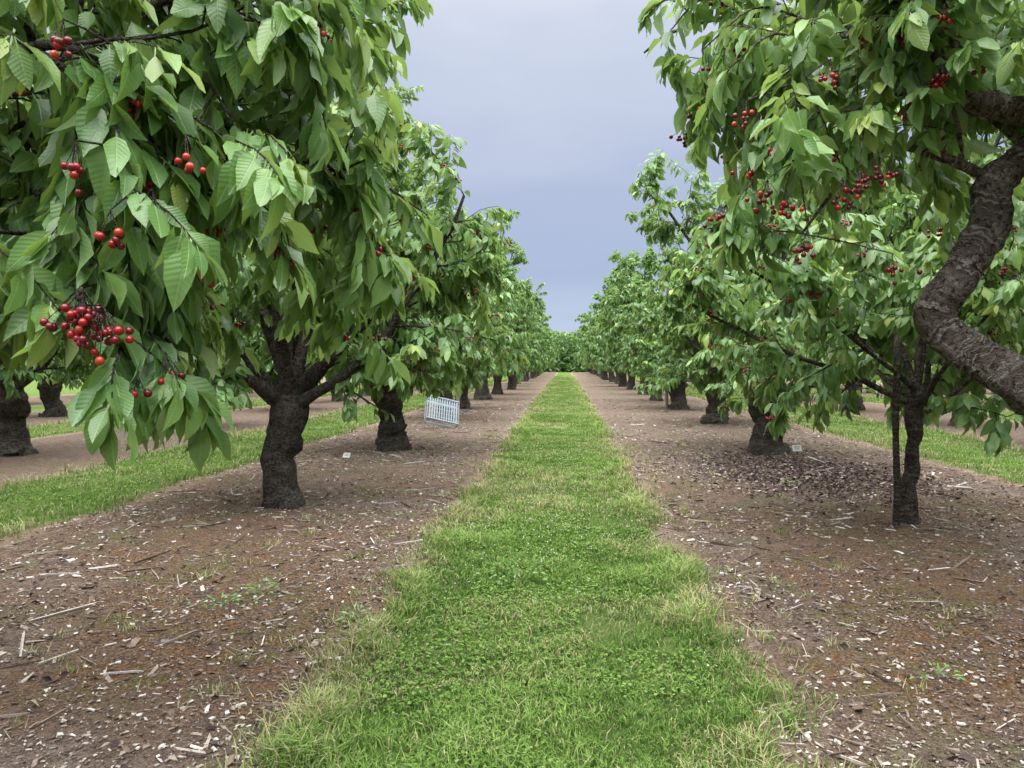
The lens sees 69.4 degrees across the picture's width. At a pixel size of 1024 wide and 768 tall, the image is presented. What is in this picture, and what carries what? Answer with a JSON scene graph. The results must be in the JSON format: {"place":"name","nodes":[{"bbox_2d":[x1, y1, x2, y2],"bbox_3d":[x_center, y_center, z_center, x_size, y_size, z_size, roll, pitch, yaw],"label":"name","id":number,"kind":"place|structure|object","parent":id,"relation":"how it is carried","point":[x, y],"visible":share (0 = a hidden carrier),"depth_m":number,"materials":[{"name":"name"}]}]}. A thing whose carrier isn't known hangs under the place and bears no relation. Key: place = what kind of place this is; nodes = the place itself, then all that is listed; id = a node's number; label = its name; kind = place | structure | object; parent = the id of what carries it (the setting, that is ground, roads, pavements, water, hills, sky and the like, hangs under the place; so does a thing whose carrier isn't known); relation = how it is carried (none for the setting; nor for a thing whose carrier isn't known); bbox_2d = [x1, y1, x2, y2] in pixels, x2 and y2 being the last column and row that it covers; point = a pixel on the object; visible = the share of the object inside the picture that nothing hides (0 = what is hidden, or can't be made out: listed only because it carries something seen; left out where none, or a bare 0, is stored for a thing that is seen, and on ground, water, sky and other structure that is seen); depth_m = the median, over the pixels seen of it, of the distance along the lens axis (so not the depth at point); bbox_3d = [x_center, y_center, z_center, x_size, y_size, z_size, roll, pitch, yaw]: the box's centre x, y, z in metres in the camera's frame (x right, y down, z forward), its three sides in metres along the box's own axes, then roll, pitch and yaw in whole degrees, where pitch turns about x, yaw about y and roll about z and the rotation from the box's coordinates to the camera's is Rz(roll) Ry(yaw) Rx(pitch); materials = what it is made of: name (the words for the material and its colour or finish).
{"place":"outdoors","nodes":[
{"label":"outdoors","id":0,"kind":"place"},
{"bbox_2d":[0,366,1023,767],"bbox_3d":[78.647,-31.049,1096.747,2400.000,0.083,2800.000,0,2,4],"label":"ground","id":1,"kind":"structure","parent":0,"point":[56,452],"depth_m":5.05,"materials":[{"name":"soil"}]},
{"bbox_2d":[0,85,101,456],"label":"cherry tree","id":2,"kind":"object","parent":1,"relation":"on","point":[15,412],"visible":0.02,"depth_m":11.78,"materials":[{"name":"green plant"}]},
{"bbox_2d":[32,354,91,416],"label":"cherry tree","id":3,"kind":"object","parent":1,"relation":"on","point":[53,404],"visible":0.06,"depth_m":20.17,"materials":[{"name":"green plant"}]},
{"bbox_2d":[91,304,272,370],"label":"cherry tree","id":4,"kind":"object","parent":1,"relation":"on","point":[255,344],"visible":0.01,"depth_m":16.56,"materials":[{"name":"green plant"}]},
{"bbox_2d":[26,385,362,437],"bbox_3d":[-8.871,0.325,35.738,2.610,0.254,50.075,0,2,4],"label":"grass strip","id":5,"kind":"object","parent":1,"relation":"on","point":[260,403],"depth_m":17.28,"materials":[{"name":"green plant"}]},
{"bbox_2d":[186,592,246,612],"bbox_3d":[-1.772,1.326,4.531,0.293,0.080,0.340,1,2,32],"label":"weed plant","id":6,"kind":"object","parent":1,"relation":"on","point":[223,596],"visible":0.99,"depth_m":4.54,"materials":[{"name":"green plant"}]},
{"bbox_2d":[0,0,442,472],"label":"cherry tree","id":7,"kind":"object","parent":1,"relation":"on","point":[151,186],"visible":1,"depth_m":2.26,"materials":[{"name":"green plant"}]},
{"bbox_2d":[0,379,507,539],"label":"grass strip","id":8,"kind":"object","parent":1,"relation":"on","point":[174,478],"depth_m":9.63,"materials":[{"name":"green plant"}]},
{"bbox_2d":[225,573,302,603],"bbox_3d":[-1.645,1.305,4.797,0.507,0.102,0.392,1,2,34],"label":"weed plant","id":9,"kind":"object","parent":1,"relation":"on","point":[260,589],"visible":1,"depth_m":4.75,"materials":[{"name":"green plant"}]},
{"bbox_2d":[252,344,328,380],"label":"cherry tree","id":10,"kind":"object","parent":1,"relation":"on","point":[308,365],"depth_m":22.96,"materials":[{"name":"green plant"}]},
{"bbox_2d":[315,349,342,400],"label":"cherry tree","id":11,"kind":"object","parent":1,"relation":"on","point":[333,397],"visible":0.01,"depth_m":28.22,"materials":[{"name":"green plant"}]},
{"bbox_2d":[151,0,511,509],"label":"cherry tree","id":12,"kind":"object","parent":1,"relation":"on","point":[288,390],"visible":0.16,"depth_m":7.47,"materials":[{"name":"green plant"}]},
{"bbox_2d":[343,453,350,458],"bbox_3d":[-2.542,1.121,11.364,0.120,0.130,0.031,1,-27,21],"label":"plant label","id":13,"kind":"object","parent":1,"relation":"on","point":[346,455],"visible":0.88,"depth_m":11.36,"materials":[{"name":"white plastic"}]},
{"bbox_2d":[335,603,379,623],"bbox_3d":[-0.927,1.335,4.311,0.234,0.068,0.305,-1,2,-37],"label":"weed plant","id":14,"kind":"object","parent":1,"relation":"on","point":[346,613],"visible":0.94,"depth_m":4.31,"materials":[{"name":"green plant"}]},
{"bbox_2d":[235,81,534,451],"bbox_3d":[-2.012,-2.091,12.930,4.980,6.925,5.232,0,2,11],"label":"cherry tree","id":15,"kind":"object","parent":1,"relation":"on","point":[472,348],"visible":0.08,"depth_m":12.64,"materials":[{"name":"green plant"}]},
{"bbox_2d":[424,395,458,427],"bbox_3d":[-1.588,0.629,16.740,0.753,0.620,0.227,14,-38,-19],"label":"harvest tray","id":16,"kind":"object","parent":1,"relation":"on","point":[447,406],"visible":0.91,"depth_m":16.66,"materials":[{"name":"grey plastic"}]},
{"bbox_2d":[456,390,459,410],"bbox_3d":[-1.672,0.424,22.802,0.140,1.002,0.132,0,2,4],"label":"wooden stake","id":17,"kind":"object","parent":1,"relation":"on","point":[457,397],"visible":0.3,"depth_m":22.75,"materials":[{"name":"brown wood"}]},
{"bbox_2d":[414,208,520,419],"bbox_3d":[-1.732,-1.758,19.569,4.622,5.918,4.144,1,2,29],"label":"cherry tree","id":18,"kind":"object","parent":1,"relation":"on","point":[448,393],"visible":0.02,"depth_m":19.08,"materials":[{"name":"green plant"}]},
{"bbox_2d":[455,246,522,408],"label":"cherry tree","id":19,"kind":"object","parent":1,"relation":"on","point":[465,403],"visible":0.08,"depth_m":23.64,"materials":[{"name":"green plant"}]},
{"bbox_2d":[438,220,548,399],"bbox_3d":[-1.338,-2.764,29.457,4.987,7.591,5.173,3,7,36],"label":"cherry tree","id":20,"kind":"object","parent":1,"relation":"on","point":[483,393],"visible":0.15,"depth_m":29.46,"materials":[{"name":"green plant"}]},
{"bbox_2d":[0,431,1021,767],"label":"grass wisps","id":21,"kind":"object","parent":1,"relation":"on","point":[704,587],"depth_m":4.22,"materials":[{"name":"plant"}]},
{"bbox_2d":[0,401,1022,702],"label":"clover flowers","id":22,"kind":"object","parent":1,"relation":"on","point":[522,517],"visible":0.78,"depth_m":6.98,"materials":[{"name":"white plant"}]},
{"bbox_2d":[0,398,1023,767],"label":"wood chips","id":23,"kind":"object","parent":1,"relation":"on","point":[838,708],"visible":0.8,"depth_m":4.58,"materials":[{"name":"beige wood"}]},
{"bbox_2d":[0,403,1023,767],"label":"fallen twigs","id":24,"kind":"object","parent":1,"relation":"on","point":[176,639],"visible":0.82,"depth_m":5.38,"materials":[{"name":"brown wood"}]},
{"bbox_2d":[0,404,1023,767],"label":"bark pieces","id":25,"kind":"object","parent":1,"relation":"on","point":[256,720],"visible":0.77,"depth_m":4.65,"materials":[{"name":"brown wood"}]},
{"bbox_2d":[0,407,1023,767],"bbox_3d":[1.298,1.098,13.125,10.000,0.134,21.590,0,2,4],"label":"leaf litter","id":26,"kind":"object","parent":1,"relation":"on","point":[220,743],"visible":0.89,"depth_m":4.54,"materials":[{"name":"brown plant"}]},
{"bbox_2d":[0,413,1023,764],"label":"pale stones","id":27,"kind":"object","parent":1,"relation":"on","point":[58,735],"visible":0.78,"depth_m":5.46,"materials":[{"name":"grey stone"}]},
{"bbox_2d":[195,376,831,767],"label":"grass strip","id":28,"kind":"object","parent":1,"relation":"on","point":[321,716],"depth_m":3.75,"materials":[{"name":"green plant"}]},
{"bbox_2d":[473,562,555,598],"bbox_3d":[0.015,1.284,4.971,0.570,0.133,0.613,1,2,23],"label":"weed plant","id":29,"kind":"object","parent":1,"relation":"on","point":[514,569],"visible":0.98,"depth_m":4.94,"materials":[{"name":"green plant"}]},
{"bbox_2d":[491,266,543,394],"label":"cherry tree","id":30,"kind":"object","parent":1,"relation":"on","point":[497,386],"visible":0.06,"depth_m":34.34,"materials":[{"name":"green plant"}]},
{"bbox_2d":[492,281,550,389],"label":"cherry tree","id":31,"kind":"object","parent":1,"relation":"on","point":[511,379],"visible":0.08,"depth_m":40.63,"materials":[{"name":"green plant"}]},
{"bbox_2d":[513,290,540,385],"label":"cherry tree","id":32,"kind":"object","parent":1,"relation":"on","point":[537,315],"depth_m":45.14,"materials":[{"name":"green plant"}]},
{"bbox_2d":[511,298,553,381],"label":"cherry tree","id":33,"kind":"object","parent":1,"relation":"on","point":[525,379],"visible":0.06,"depth_m":56.48,"materials":[{"name":"green plant"}]},
{"bbox_2d":[516,316,554,383],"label":"cherry tree","id":34,"kind":"object","parent":1,"relation":"on","point":[542,361],"visible":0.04,"depth_m":51.25,"materials":[{"name":"green plant"}]},
{"bbox_2d":[527,314,547,379],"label":"cherry tree","id":35,"kind":"object","parent":1,"relation":"on","point":[540,320],"visible":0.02,"depth_m":61.08,"materials":[{"name":"green plant"}]},
{"bbox_2d":[528,316,556,378],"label":"cherry tree","id":36,"kind":"object","parent":1,"relation":"on","point":[546,318],"visible":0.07,"depth_m":67.67,"materials":[{"name":"green plant"}]},
{"bbox_2d":[536,327,554,375],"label":"cherry tree","id":37,"kind":"object","parent":1,"relation":"on","point":[550,342],"visible":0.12,"depth_m":78.13,"materials":[{"name":"green plant"}]},
{"bbox_2d":[534,315,559,376],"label":"cherry tree","id":38,"kind":"object","parent":1,"relation":"on","point":[550,317],"visible":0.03,"depth_m":72.78,"materials":[{"name":"green plant"}]},
{"bbox_2d":[542,338,560,368],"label":"cherry tree","id":39,"kind":"object","parent":1,"relation":"on","point":[556,345],"visible":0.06,"depth_m":94.48,"materials":[{"name":"green plant"}]},
{"bbox_2d":[543,330,589,371],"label":"distant trees","id":40,"kind":"object","parent":1,"relation":"on","point":[566,361],"visible":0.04,"depth_m":108.28,"materials":[{"name":"green plant"}]},
{"bbox_2d":[571,353,591,372],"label":"cherry tree","id":41,"kind":"object","parent":1,"relation":"on","point":[576,358],"visible":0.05,"depth_m":99.67,"materials":[{"name":"green plant"}]},
{"bbox_2d":[576,331,600,376],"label":"cherry tree","id":42,"kind":"object","parent":1,"relation":"on","point":[577,348],"depth_m":72.80,"materials":[{"name":"green plant"}]},
{"bbox_2d":[581,317,598,375],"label":"cherry tree","id":43,"kind":"object","parent":1,"relation":"on","point":[581,336],"visible":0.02,"depth_m":77.64,"materials":[{"name":"green plant"}]},
{"bbox_2d":[579,311,602,378],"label":"cherry tree","id":44,"kind":"object","parent":1,"relation":"on","point":[581,356],"visible":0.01,"depth_m":67.21,"materials":[{"name":"green plant"}]},
{"bbox_2d":[577,303,608,379],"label":"cherry tree","id":45,"kind":"object","parent":1,"relation":"on","point":[605,374],"visible":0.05,"depth_m":61.64,"materials":[{"name":"green plant"}]},
{"bbox_2d":[573,314,614,381],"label":"cherry tree","id":46,"kind":"object","parent":1,"relation":"on","point":[611,372],"visible":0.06,"depth_m":55.97,"materials":[{"name":"green plant"}]},
{"bbox_2d":[576,290,626,386],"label":"cherry tree","id":47,"kind":"object","parent":1,"relation":"on","point":[596,357],"visible":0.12,"depth_m":45.30,"materials":[{"name":"green plant"}]},
{"bbox_2d":[583,294,619,383],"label":"cherry tree","id":48,"kind":"object","parent":1,"relation":"on","point":[617,379],"visible":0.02,"depth_m":50.74,"materials":[{"name":"green plant"}]},
{"bbox_2d":[593,274,661,389],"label":"cherry tree","id":49,"kind":"object","parent":1,"relation":"on","point":[630,384],"visible":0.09,"depth_m":40.10,"materials":[{"name":"green plant"}]},
{"bbox_2d":[602,246,673,394],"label":"cherry tree","id":50,"kind":"object","parent":1,"relation":"on","point":[648,259],"visible":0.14,"depth_m":33.36,"materials":[{"name":"green plant"}]},
{"bbox_2d":[606,249,689,400],"bbox_3d":[5.462,-2.242,28.267,4.510,6.419,4.057,2,2,42],"label":"cherry tree","id":51,"kind":"object","parent":1,"relation":"on","point":[629,268],"visible":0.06,"depth_m":28.18,"materials":[{"name":"green plant"}]},
{"bbox_2d":[597,225,709,409],"bbox_3d":[5.400,-1.968,23.465,4.841,6.194,5.021,1,2,-41],"label":"cherry tree","id":52,"kind":"object","parent":1,"relation":"on","point":[678,395],"visible":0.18,"depth_m":23.38,"materials":[{"name":"green plant"}]},
{"bbox_2d":[665,390,667,408],"bbox_3d":[4.956,0.372,23.731,0.117,1.052,0.109,0,2,4],"label":"wooden stake","id":53,"kind":"object","parent":1,"relation":"on","point":[666,399],"visible":0.52,"depth_m":23.69,"materials":[{"name":"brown wood"}]},
{"bbox_2d":[618,178,730,424],"bbox_3d":[4.865,-1.860,18.162,4.726,6.154,4.746,1,1,30],"label":"cherry tree","id":54,"kind":"object","parent":1,"relation":"on","point":[712,416],"visible":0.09,"depth_m":17.78,"materials":[{"name":"green plant"}]},
{"bbox_2d":[625,149,943,454],"bbox_3d":[4.271,-1.710,12.212,4.773,6.558,5.117,0,2,4],"label":"cherry tree","id":55,"kind":"object","parent":1,"relation":"on","point":[700,378],"visible":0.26,"depth_m":12.21,"materials":[{"name":"green plant"}]},
{"bbox_2d":[560,443,1023,529],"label":"leaf litter","id":56,"kind":"object","parent":1,"relation":"on","point":[803,464],"visible":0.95,"depth_m":9.67,"materials":[{"name":"brown plant"}]},
{"bbox_2d":[792,445,801,454],"bbox_3d":[4.573,1.076,11.860,0.150,0.190,0.031,0,-18,-7],"label":"plant label","id":57,"kind":"object","parent":1,"relation":"on","point":[796,448],"visible":0.86,"depth_m":11.86,"materials":[{"name":"white plastic"}]},
{"bbox_2d":[635,380,1023,485],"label":"grass strip","id":58,"kind":"object","parent":1,"relation":"on","point":[882,441],"depth_m":13.59,"materials":[{"name":"green plant"}]},
{"bbox_2d":[638,0,1023,415],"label":"cherry tree","id":59,"kind":"object","parent":1,"relation":"on","point":[946,70],"visible":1,"depth_m":3.34,"materials":[{"name":"green plant"}]},
{"bbox_2d":[669,57,1023,524],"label":"cherry tree","id":60,"kind":"object","parent":1,"relation":"on","point":[870,302],"visible":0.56,"depth_m":6.51,"materials":[{"name":"green plant"}]},
{"bbox_2d":[826,259,876,410],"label":"cherry tree","id":61,"kind":"object","parent":1,"relation":"on","point":[859,402],"depth_m":22.78,"materials":[{"name":"green plant"}]},
{"bbox_2d":[892,334,901,525],"bbox_3d":[3.502,0.475,6.733,0.080,1.851,0.065,0,2,4],"label":"wooden stake","id":62,"kind":"object","parent":1,"relation":"on","point":[896,517],"visible":0.91,"depth_m":6.71,"materials":[{"name":"brown wood"}]},
{"bbox_2d":[810,388,1021,420],"bbox_3d":[14.948,0.325,35.023,2.718,0.280,48.113,0,2,4],"label":"grass strip","id":63,"kind":"object","parent":1,"relation":"on","point":[869,399],"depth_m":28.41,"materials":[{"name":"green plant"}]},
{"bbox_2d":[910,661,966,681],"bbox_3d":[2.017,1.358,3.497,0.232,0.075,0.308,1,2,30],"label":"weed plant","id":64,"kind":"object","parent":1,"relation":"on","point":[939,670],"visible":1,"depth_m":3.51,"materials":[{"name":"green plant"}]},
{"bbox_2d":[878,230,1012,426],"bbox_3d":[10.670,-1.722,17.863,3.807,5.925,4.234,-1,2,-24],"label":"cherry tree","id":65,"kind":"object","parent":1,"relation":"on","point":[951,422],"depth_m":17.36,"materials":[{"name":"green plant"}]},
{"bbox_2d":[15,0,1022,349],"label":"sky","id":66,"kind":"structure","parent":0,"point":[557,106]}
]}

